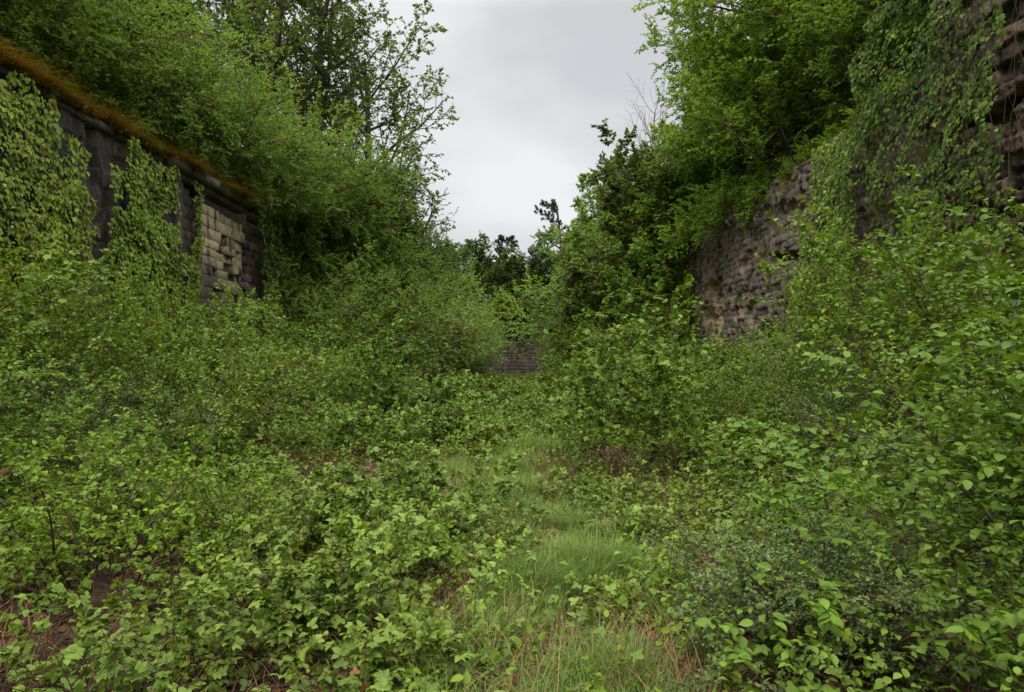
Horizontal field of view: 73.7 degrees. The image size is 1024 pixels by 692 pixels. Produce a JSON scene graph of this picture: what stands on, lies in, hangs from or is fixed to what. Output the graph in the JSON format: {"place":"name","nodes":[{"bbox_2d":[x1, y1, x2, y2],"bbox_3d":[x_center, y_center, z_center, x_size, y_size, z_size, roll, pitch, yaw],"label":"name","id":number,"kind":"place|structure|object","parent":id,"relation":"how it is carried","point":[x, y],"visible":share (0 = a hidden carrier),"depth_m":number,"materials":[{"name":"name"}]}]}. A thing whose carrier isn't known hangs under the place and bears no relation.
{"place":"outdoors","nodes":[
{"label":"outdoors","id":0,"kind":"place"},
{"bbox_2d":[0,137,1023,691],"bbox_3d":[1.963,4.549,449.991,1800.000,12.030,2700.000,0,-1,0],"label":"ground","id":1,"kind":"structure","parent":0,"point":[346,671],"depth_m":4.59,"materials":[{"name":"soil"}]},
{"bbox_2d":[0,0,112,73],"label":"thorn bush","id":2,"kind":"object","parent":1,"relation":"on","point":[51,8],"visible":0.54,"depth_m":13.71,"materials":[{"name":"green plant"}]},
{"bbox_2d":[0,234,129,395],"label":"leafy shrub","id":3,"kind":"object","parent":1,"relation":"on","point":[103,262],"visible":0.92,"depth_m":8.42,"materials":[{"name":"green plant"}]},
{"bbox_2d":[0,0,143,150],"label":"overhanging shrub","id":4,"kind":"object","parent":1,"relation":"on","point":[54,57],"visible":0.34,"depth_m":14.40,"materials":[{"name":"green plant"}]},
{"bbox_2d":[0,0,158,133],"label":"thorn bush","id":5,"kind":"object","parent":1,"relation":"on","point":[118,2],"visible":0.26,"depth_m":14.95,"materials":[{"name":"green plant"}]},
{"bbox_2d":[0,318,163,505],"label":"leafy shrub","id":6,"kind":"object","parent":1,"relation":"on","point":[81,405],"visible":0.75,"depth_m":7.08,"materials":[{"name":"green plant"}]},
{"bbox_2d":[0,229,180,424],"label":"leafy shrub","id":7,"kind":"object","parent":1,"relation":"on","point":[17,314],"visible":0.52,"depth_m":10.05,"materials":[{"name":"green plant"}]},
{"bbox_2d":[0,236,200,429],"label":"leafy shrub","id":8,"kind":"object","parent":1,"relation":"on","point":[124,331],"visible":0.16,"depth_m":11.51,"materials":[{"name":"green plant"}]},
{"bbox_2d":[0,593,212,691],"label":"lobed leaf plant","id":9,"kind":"object","parent":1,"relation":"on","point":[89,629],"visible":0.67,"depth_m":3.59,"materials":[{"name":"green plant"}]},
{"bbox_2d":[0,0,216,135],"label":"thorn bush","id":10,"kind":"object","parent":1,"relation":"on","point":[154,70],"visible":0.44,"depth_m":16.93,"materials":[{"name":"green plant"}]},
{"bbox_2d":[0,341,228,463],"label":"leafy shrub","id":11,"kind":"object","parent":1,"relation":"on","point":[101,416],"visible":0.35,"depth_m":8.93,"materials":[{"name":"green plant"}]},
{"bbox_2d":[9,458,240,571],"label":"bramble bush","id":12,"kind":"object","parent":1,"relation":"on","point":[134,495],"visible":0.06,"depth_m":6.37,"materials":[{"name":"green plant"}]},
{"bbox_2d":[0,555,251,673],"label":"lobed leaf plant","id":13,"kind":"object","parent":1,"relation":"on","point":[59,589],"visible":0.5,"depth_m":4.34,"materials":[{"name":"green plant"}]},
{"bbox_2d":[0,412,272,635],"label":"young elder bush","id":14,"kind":"object","parent":1,"relation":"on","point":[52,530],"visible":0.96,"depth_m":5.15,"materials":[{"name":"green plant"}]},
{"bbox_2d":[4,0,292,159],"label":"thorn bush","id":15,"kind":"object","parent":1,"relation":"on","point":[219,48],"visible":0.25,"depth_m":19.08,"materials":[{"name":"green plant"}]},
{"bbox_2d":[90,620,234,691],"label":"lobed leaf plant","id":16,"kind":"object","parent":1,"relation":"on","point":[183,628],"visible":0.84,"depth_m":3.37,"materials":[{"name":"green plant"}]},
{"bbox_2d":[46,242,285,384],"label":"leafy shrub","id":17,"kind":"object","parent":1,"relation":"on","point":[223,310],"visible":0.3,"depth_m":13.90,"materials":[{"name":"green plant"}]},
{"bbox_2d":[0,65,352,392],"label":"retaining wall","id":18,"kind":"structure","parent":1,"relation":"on","point":[224,208],"depth_m":17.25,"materials":[{"name":"stone"}]},
{"bbox_2d":[0,70,101,338],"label":"climbing ivy","id":19,"kind":"object","parent":18,"relation":"attached to","point":[79,193],"visible":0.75,"depth_m":12.72,"materials":[{"name":"green plant"}]},
{"bbox_2d":[0,33,277,202],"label":"moss fringe","id":20,"kind":"object","parent":18,"relation":"on","point":[13,62],"visible":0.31,"depth_m":14.50,"materials":[{"name":"plant"}]},
{"bbox_2d":[89,137,200,346],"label":"climbing ivy","id":21,"kind":"object","parent":18,"relation":"attached to","point":[148,225],"visible":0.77,"depth_m":16.52,"materials":[{"name":"green plant"}]},
{"bbox_2d":[238,199,324,337],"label":"climbing ivy","id":22,"kind":"object","parent":18,"relation":"attached to","point":[292,229],"visible":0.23,"depth_m":24.82,"materials":[{"name":"green plant"}]},
{"bbox_2d":[3,289,349,465],"bbox_3d":[-5.139,0.391,10.592,4.841,2.902,5.093,0,-1,23],"label":"leafy shrub","id":23,"kind":"object","parent":1,"relation":"on","point":[244,400],"visible":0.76,"depth_m":10.57,"materials":[{"name":"green plant"}]},
{"bbox_2d":[59,1,328,192],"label":"thorn bush","id":24,"kind":"object","parent":1,"relation":"on","point":[239,117],"visible":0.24,"depth_m":20.82,"materials":[{"name":"green plant"}]},
{"bbox_2d":[143,417,307,484],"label":"bramble bush","id":25,"kind":"object","parent":1,"relation":"on","point":[231,443],"visible":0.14,"depth_m":9.76,"materials":[{"name":"green plant"}]},
{"bbox_2d":[146,314,320,414],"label":"leafy shrub","id":26,"kind":"object","parent":1,"relation":"on","point":[222,344],"visible":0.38,"depth_m":13.22,"materials":[{"name":"green plant"}]},
{"bbox_2d":[110,0,369,219],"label":"thorn bush","id":27,"kind":"object","parent":1,"relation":"on","point":[255,97],"visible":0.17,"depth_m":23.83,"materials":[{"name":"green plant"}]},
{"bbox_2d":[108,448,375,601],"bbox_3d":[-2.252,1.500,6.123,2.296,1.185,2.272,1,-2,-44],"label":"young elder bush","id":28,"kind":"object","parent":1,"relation":"on","point":[252,505],"visible":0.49,"depth_m":5.93,"materials":[{"name":"green plant"}]},
{"bbox_2d":[155,452,344,529],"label":"bramble bush","id":29,"kind":"object","parent":1,"relation":"on","point":[255,466],"visible":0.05,"depth_m":8.10,"materials":[{"name":"green plant"}]},
{"bbox_2d":[181,295,324,390],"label":"leafy shrub","id":30,"kind":"object","parent":1,"relation":"on","point":[270,328],"visible":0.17,"depth_m":18.33,"materials":[{"name":"green plant"}]},
{"bbox_2d":[169,127,342,254],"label":"overhanging shrub","id":31,"kind":"object","parent":1,"relation":"on","point":[259,184],"visible":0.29,"depth_m":24.17,"materials":[{"name":"green plant"}]},
{"bbox_2d":[165,319,370,421],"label":"leafy shrub","id":32,"kind":"object","parent":1,"relation":"on","point":[304,382],"visible":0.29,"depth_m":15.69,"materials":[{"name":"green plant"}]},
{"bbox_2d":[146,32,426,232],"bbox_3d":[-10.800,-8.067,27.104,12.628,7.867,12.339,0,-1,21],"label":"thorn bush","id":33,"kind":"object","parent":1,"relation":"on","point":[339,163],"visible":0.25,"depth_m":26.63,"materials":[{"name":"green plant"}]},
{"bbox_2d":[217,0,367,134],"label":"robinia tree","id":34,"kind":"object","parent":1,"relation":"on","point":[284,7],"visible":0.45,"depth_m":31.86,"materials":[{"name":"green plant"}]},
{"bbox_2d":[208,0,405,158],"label":"robinia tree","id":35,"kind":"object","parent":1,"relation":"on","point":[363,21],"visible":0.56,"depth_m":34.35,"materials":[{"name":"green plant"}]},
{"bbox_2d":[117,508,525,691],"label":"bramble bush","id":36,"kind":"object","parent":1,"relation":"on","point":[322,608],"visible":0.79,"depth_m":3.86,"materials":[{"name":"green plant"}]},
{"bbox_2d":[157,465,492,642],"bbox_3d":[-1.538,1.849,5.603,2.689,1.585,2.723,1,-1,-27],"label":"bramble bush","id":37,"kind":"object","parent":1,"relation":"on","point":[340,523],"visible":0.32,"depth_m":5.40,"materials":[{"name":"green plant"}]},
{"bbox_2d":[226,119,424,247],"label":"thorn bush","id":38,"kind":"object","parent":1,"relation":"on","point":[369,166],"visible":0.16,"depth_m":29.59,"materials":[{"name":"green plant"}]},
{"bbox_2d":[239,251,431,387],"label":"thorn bush","id":39,"kind":"object","parent":1,"relation":"on","point":[353,300],"visible":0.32,"depth_m":23.92,"materials":[{"name":"green plant"}]},
{"bbox_2d":[263,207,408,335],"bbox_3d":[-8.951,-2.274,29.327,8.427,7.787,8.620,0,-1,-23],"label":"hawthorn tree","id":40,"kind":"object","parent":1,"relation":"on","point":[319,257],"visible":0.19,"depth_m":28.18,"materials":[{"name":"green plant"}]},
{"bbox_2d":[274,402,406,462],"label":"bramble bush","id":41,"kind":"object","parent":1,"relation":"on","point":[346,417],"visible":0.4,"depth_m":12.98,"materials":[{"name":"green plant"}]},
{"bbox_2d":[273,192,436,368],"bbox_3d":[-7.650,-2.833,31.936,7.956,8.764,9.587,0,-1,11],"label":"hawthorn tree","id":42,"kind":"object","parent":1,"relation":"on","point":[384,243],"visible":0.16,"depth_m":30.38,"materials":[{"name":"green plant"}]},
{"bbox_2d":[278,0,459,269],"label":"robinia tree","id":43,"kind":"object","parent":1,"relation":"on","point":[395,115],"visible":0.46,"depth_m":36.10,"materials":[{"name":"green plant"}]},
{"bbox_2d":[257,243,493,372],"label":"thorn bush","id":44,"kind":"object","parent":1,"relation":"on","point":[298,295],"visible":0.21,"depth_m":27.63,"materials":[{"name":"green plant"}]},
{"bbox_2d":[321,170,435,364],"bbox_3d":[-8.186,-3.710,36.833,8.882,10.656,10.460,0,-1,-14],"label":"hawthorn tree","id":45,"kind":"object","parent":1,"relation":"on","point":[398,223],"visible":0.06,"depth_m":35.63,"materials":[{"name":"green plant"}]},
{"bbox_2d":[330,300,428,408],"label":"maple sapling","id":46,"kind":"object","parent":1,"relation":"on","point":[371,362],"visible":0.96,"depth_m":16.84,"materials":[{"name":"green plant"}]},
{"bbox_2d":[270,204,514,383],"bbox_3d":[-7.223,-2.150,31.326,14.825,8.700,14.485,0,-1,-5],"label":"thorn bush","id":47,"kind":"object","parent":1,"relation":"on","point":[412,276],"visible":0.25,"depth_m":29.56,"materials":[{"name":"green plant"}]},
{"bbox_2d":[270,429,558,566],"bbox_3d":[-1.230,1.934,7.093,3.203,2.140,3.041,-1,-1,42],"label":"bramble bush","id":48,"kind":"object","parent":1,"relation":"on","point":[409,477],"visible":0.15,"depth_m":7.16,"materials":[{"name":"green plant"}]},
{"bbox_2d":[335,222,510,372],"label":"thorn bush","id":49,"kind":"object","parent":1,"relation":"on","point":[477,336],"visible":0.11,"depth_m":34.72,"materials":[{"name":"green plant"}]},
{"bbox_2d":[368,372,517,426],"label":"bramble bush","id":50,"kind":"object","parent":1,"relation":"on","point":[451,390],"visible":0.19,"depth_m":17.26,"materials":[{"name":"green plant"}]},
{"bbox_2d":[367,392,530,463],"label":"bramble bush","id":51,"kind":"object","parent":1,"relation":"on","point":[444,426],"visible":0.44,"depth_m":12.56,"materials":[{"name":"green plant"}]},
{"bbox_2d":[0,436,908,691],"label":"dead grass","id":52,"kind":"structure","parent":1,"relation":"on","point":[492,678],"depth_m":4.27,"materials":[{"name":"beige plant"}]},
{"bbox_2d":[380,495,544,581],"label":"bramble bush","id":53,"kind":"object","parent":1,"relation":"on","point":[519,526],"visible":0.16,"depth_m":5.97,"materials":[{"name":"green plant"}]},
{"bbox_2d":[438,230,501,301],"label":"dark ash tree","id":54,"kind":"object","parent":1,"relation":"on","point":[472,244],"visible":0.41,"depth_m":67.58,"materials":[{"name":"green plant"}]},
{"bbox_2d":[444,369,529,415],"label":"bramble bush","id":55,"kind":"object","parent":1,"relation":"on","point":[494,387],"visible":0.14,"depth_m":21.61,"materials":[{"name":"green plant"}]},
{"bbox_2d":[0,407,987,691],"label":"yellow weeds","id":56,"kind":"object","parent":1,"relation":"on","point":[466,677],"visible":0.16,"depth_m":4.25,"materials":[{"name":"green plant"}]},
{"bbox_2d":[57,363,937,455],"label":"undergrowth","id":57,"kind":"object","parent":1,"relation":"on","point":[492,418],"visible":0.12,"depth_m":14.25,"materials":[{"name":"green plant"}]},
{"bbox_2d":[474,245,529,308],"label":"dark ash tree","id":58,"kind":"object","parent":1,"relation":"on","point":[504,265],"visible":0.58,"depth_m":67.22,"materials":[{"name":"green plant"}]},
{"bbox_2d":[457,313,554,375],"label":"end wall","id":59,"kind":"structure","parent":1,"relation":"on","point":[518,364],"depth_m":66.00,"materials":[{"name":"stone"}]},
{"bbox_2d":[0,405,1021,691],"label":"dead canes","id":60,"kind":"object","parent":1,"relation":"on","point":[194,667],"visible":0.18,"depth_m":4.56,"materials":[{"name":"brown plant"}]},
{"bbox_2d":[0,412,1023,691],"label":"bramble cover","id":61,"kind":"object","parent":1,"relation":"on","point":[476,574],"visible":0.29,"depth_m":4.81,"materials":[{"name":"green plant"}]},
{"bbox_2d":[0,345,1023,576],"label":"undergrowth","id":62,"kind":"object","parent":1,"relation":"on","point":[139,448],"visible":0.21,"depth_m":9.21,"materials":[{"name":"green plant"}]},
{"bbox_2d":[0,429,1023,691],"bbox_3d":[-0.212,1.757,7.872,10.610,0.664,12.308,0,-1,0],"label":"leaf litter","id":63,"kind":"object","parent":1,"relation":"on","point":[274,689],"visible":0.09,"depth_m":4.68,"materials":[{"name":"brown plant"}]},
{"bbox_2d":[492,157,643,364],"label":"hazel tree","id":64,"kind":"object","parent":1,"relation":"on","point":[582,185],"visible":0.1,"depth_m":51.53,"materials":[{"name":"green plant"}]},
{"bbox_2d":[522,155,655,342],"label":"hawthorn tree","id":65,"kind":"object","parent":1,"relation":"on","point":[575,237],"visible":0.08,"depth_m":43.12,"materials":[{"name":"green plant"}]},
{"bbox_2d":[336,437,867,691],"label":"grass","id":66,"kind":"structure","parent":1,"relation":"on","point":[548,573],"depth_m":4.95,"materials":[{"name":"green plant"}]},
{"bbox_2d":[535,290,685,469],"bbox_3d":[1.464,0.608,10.683,2.157,2.869,2.270,0,-1,6],"label":"maple sapling","id":67,"kind":"object","parent":1,"relation":"on","point":[589,376],"visible":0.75,"depth_m":10.51,"materials":[{"name":"green plant"}]},
{"bbox_2d":[560,573,669,632],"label":"bramble bush","id":68,"kind":"object","parent":1,"relation":"on","point":[620,586],"visible":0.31,"depth_m":4.77,"materials":[{"name":"green plant"}]},
{"bbox_2d":[551,118,707,369],"bbox_3d":[8.343,-4.256,38.653,12.105,16.011,13.278,0,-1,-24],"label":"dark ash tree","id":69,"kind":"object","parent":1,"relation":"on","point":[613,199],"visible":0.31,"depth_m":36.91,"materials":[{"name":"green plant"}]},
{"bbox_2d":[576,502,688,552],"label":"bramble bush","id":70,"kind":"object","parent":1,"relation":"on","point":[627,515],"visible":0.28,"depth_m":6.52,"materials":[{"name":"green plant"}]},
{"bbox_2d":[569,166,709,335],"bbox_3d":[8.033,-3.661,36.311,9.641,10.684,10.177,0,-1,9],"label":"hazel tree","id":71,"kind":"object","parent":1,"relation":"on","point":[644,259],"visible":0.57,"depth_m":33.64,"materials":[{"name":"green plant"}]},
{"bbox_2d":[572,291,716,373],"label":"thorn bush","id":72,"kind":"object","parent":1,"relation":"on","point":[650,327],"visible":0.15,"depth_m":32.15,"materials":[{"name":"green plant"}]},
{"bbox_2d":[571,304,732,484],"bbox_3d":[2.036,0.707,9.713,1.955,2.628,1.858,1,-1,-31],"label":"maple sapling","id":73,"kind":"object","parent":1,"relation":"on","point":[673,384],"visible":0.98,"depth_m":9.63,"materials":[{"name":"green plant"}]},
{"bbox_2d":[603,274,734,438],"bbox_3d":[2.918,0.368,13.653,2.337,3.480,2.459,0,-1,-7],"label":"maple sapling","id":74,"kind":"object","parent":1,"relation":"on","point":[643,338],"visible":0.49,"depth_m":13.56,"materials":[{"name":"green plant"}]},
{"bbox_2d":[657,174,741,258],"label":"overhanging shrub","id":75,"kind":"object","parent":1,"relation":"on","point":[684,230],"visible":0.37,"depth_m":29.45,"materials":[{"name":"green plant"}]},
{"bbox_2d":[622,332,779,415],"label":"leafy shrub","id":76,"kind":"object","parent":1,"relation":"on","point":[723,356],"visible":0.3,"depth_m":16.47,"materials":[{"name":"green plant"}]},
{"bbox_2d":[647,111,780,211],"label":"hazel tree","id":77,"kind":"object","parent":1,"relation":"on","point":[697,171],"visible":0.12,"depth_m":32.88,"materials":[{"name":"green plant"}]},
{"bbox_2d":[633,410,822,486],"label":"bramble bush","id":78,"kind":"object","parent":1,"relation":"on","point":[729,448],"visible":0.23,"depth_m":10.27,"materials":[{"name":"green plant"}]},
{"bbox_2d":[688,164,770,250],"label":"overhanging shrub","id":79,"kind":"object","parent":1,"relation":"on","point":[723,198],"visible":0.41,"depth_m":26.46,"materials":[{"name":"green plant"}]},
{"bbox_2d":[635,0,844,218],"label":"oak tree","id":80,"kind":"object","parent":1,"relation":"on","point":[687,53],"visible":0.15,"depth_m":30.91,"materials":[{"name":"green plant"}]},
{"bbox_2d":[655,0,836,215],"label":"hazel tree","id":81,"kind":"object","parent":1,"relation":"on","point":[739,159],"visible":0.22,"depth_m":28.44,"materials":[{"name":"green plant"}]},
{"bbox_2d":[659,348,851,433],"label":"leafy shrub","id":82,"kind":"object","parent":1,"relation":"on","point":[722,394],"visible":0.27,"depth_m":13.79,"materials":[{"name":"green plant"}]},
{"bbox_2d":[660,0,865,226],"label":"hazel tree","id":83,"kind":"object","parent":1,"relation":"on","point":[713,104],"visible":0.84,"depth_m":23.84,"materials":[{"name":"green plant"}]},
{"bbox_2d":[728,150,803,219],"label":"overhanging shrub","id":84,"kind":"object","parent":1,"relation":"on","point":[764,169],"visible":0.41,"depth_m":23.71,"materials":[{"name":"green plant"}]},
{"bbox_2d":[653,419,913,526],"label":"bramble bush","id":85,"kind":"object","parent":1,"relation":"on","point":[770,463],"visible":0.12,"depth_m":8.12,"materials":[{"name":"green plant"}]},
{"bbox_2d":[631,0,938,152],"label":"oak tree","id":86,"kind":"object","parent":1,"relation":"on","point":[780,17],"visible":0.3,"depth_m":22.11,"materials":[{"name":"green plant"}]},
{"bbox_2d":[678,468,910,560],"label":"bramble bush","id":87,"kind":"object","parent":1,"relation":"on","point":[758,483],"visible":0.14,"depth_m":6.68,"materials":[{"name":"green plant"}]},
{"bbox_2d":[684,318,924,450],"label":"leafy shrub","id":88,"kind":"object","parent":1,"relation":"on","point":[817,391],"visible":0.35,"depth_m":11.44,"materials":[{"name":"green plant"}]},
{"bbox_2d":[635,500,1023,691],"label":"privet bush","id":89,"kind":"object","parent":1,"relation":"on","point":[864,598],"visible":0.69,"depth_m":3.72,"materials":[{"name":"green plant"}]},
{"bbox_2d":[712,510,950,642],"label":"young elder bush","id":90,"kind":"object","parent":1,"relation":"on","point":[901,566],"visible":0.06,"depth_m":4.38,"materials":[{"name":"green plant"}]},
{"bbox_2d":[654,0,1023,388],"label":"retaining wall","id":91,"kind":"structure","parent":1,"relation":"on","point":[726,264],"depth_m":16.73,"materials":[{"name":"stone"}]},
{"bbox_2d":[784,127,886,349],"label":"climbing ivy","id":92,"kind":"object","parent":91,"relation":"attached to","point":[830,191],"visible":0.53,"depth_m":18.14,"materials":[{"name":"green plant"}]},
{"bbox_2d":[820,0,1023,329],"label":"climbing ivy","id":93,"kind":"object","parent":91,"relation":"attached to","point":[981,142],"visible":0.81,"depth_m":12.99,"materials":[{"name":"green plant"}]},
{"bbox_2d":[705,273,1001,401],"bbox_3d":[7.480,0.002,13.966,5.797,2.855,6.246,0,-1,-15],"label":"sallow shrub","id":94,"kind":"object","parent":1,"relation":"on","point":[813,333],"visible":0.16,"depth_m":13.71,"materials":[{"name":"green plant"}]},
{"bbox_2d":[775,0,939,135],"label":"hazel tree","id":95,"kind":"object","parent":1,"relation":"on","point":[821,50],"visible":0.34,"depth_m":19.06,"materials":[{"name":"green plant"}]},
{"bbox_2d":[694,206,1023,691],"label":"dogwood shrub","id":96,"kind":"object","parent":1,"relation":"on","point":[994,507],"visible":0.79,"depth_m":4.19,"materials":[{"name":"green plant"}]},
{"bbox_2d":[729,164,1023,413],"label":"sallow shrub","id":97,"kind":"object","parent":1,"relation":"on","point":[813,308],"visible":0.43,"depth_m":10.62,"materials":[{"name":"green plant"}]},
{"bbox_2d":[732,320,1021,479],"bbox_3d":[5.153,0.875,8.952,4.250,2.524,4.230,0,-1,16],"label":"leafy shrub","id":98,"kind":"object","parent":1,"relation":"on","point":[863,396],"visible":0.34,"depth_m":9.12,"materials":[{"name":"green plant"}]},
{"bbox_2d":[814,0,939,88],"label":"hazel tree","id":99,"kind":"object","parent":1,"relation":"on","point":[902,7],"visible":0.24,"depth_m":17.05,"materials":[{"name":"green plant"}]},
{"bbox_2d":[748,395,1023,691],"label":"dogwood shrub","id":100,"kind":"object","parent":1,"relation":"on","point":[1004,645],"visible":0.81,"depth_m":3.21,"materials":[{"name":"green plant"}]},
{"bbox_2d":[753,195,1023,416],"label":"sallow shrub","id":101,"kind":"object","parent":1,"relation":"on","point":[933,283],"visible":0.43,"depth_m":8.69,"materials":[{"name":"green plant"}]},
{"bbox_2d":[820,327,1023,550],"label":"leafy shrub","id":102,"kind":"object","parent":1,"relation":"on","point":[892,361],"visible":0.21,"depth_m":7.08,"materials":[{"name":"green plant"}]},
{"bbox_2d":[845,171,1023,432],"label":"sallow shrub","id":103,"kind":"object","parent":1,"relation":"on","point":[942,252],"visible":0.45,"depth_m":7.17,"materials":[{"name":"green plant"}]},
{"bbox_2d":[165,0,915,301],"label":"sky","id":104,"kind":"structure","parent":0,"point":[529,80],"materials":[{"name":"white"}]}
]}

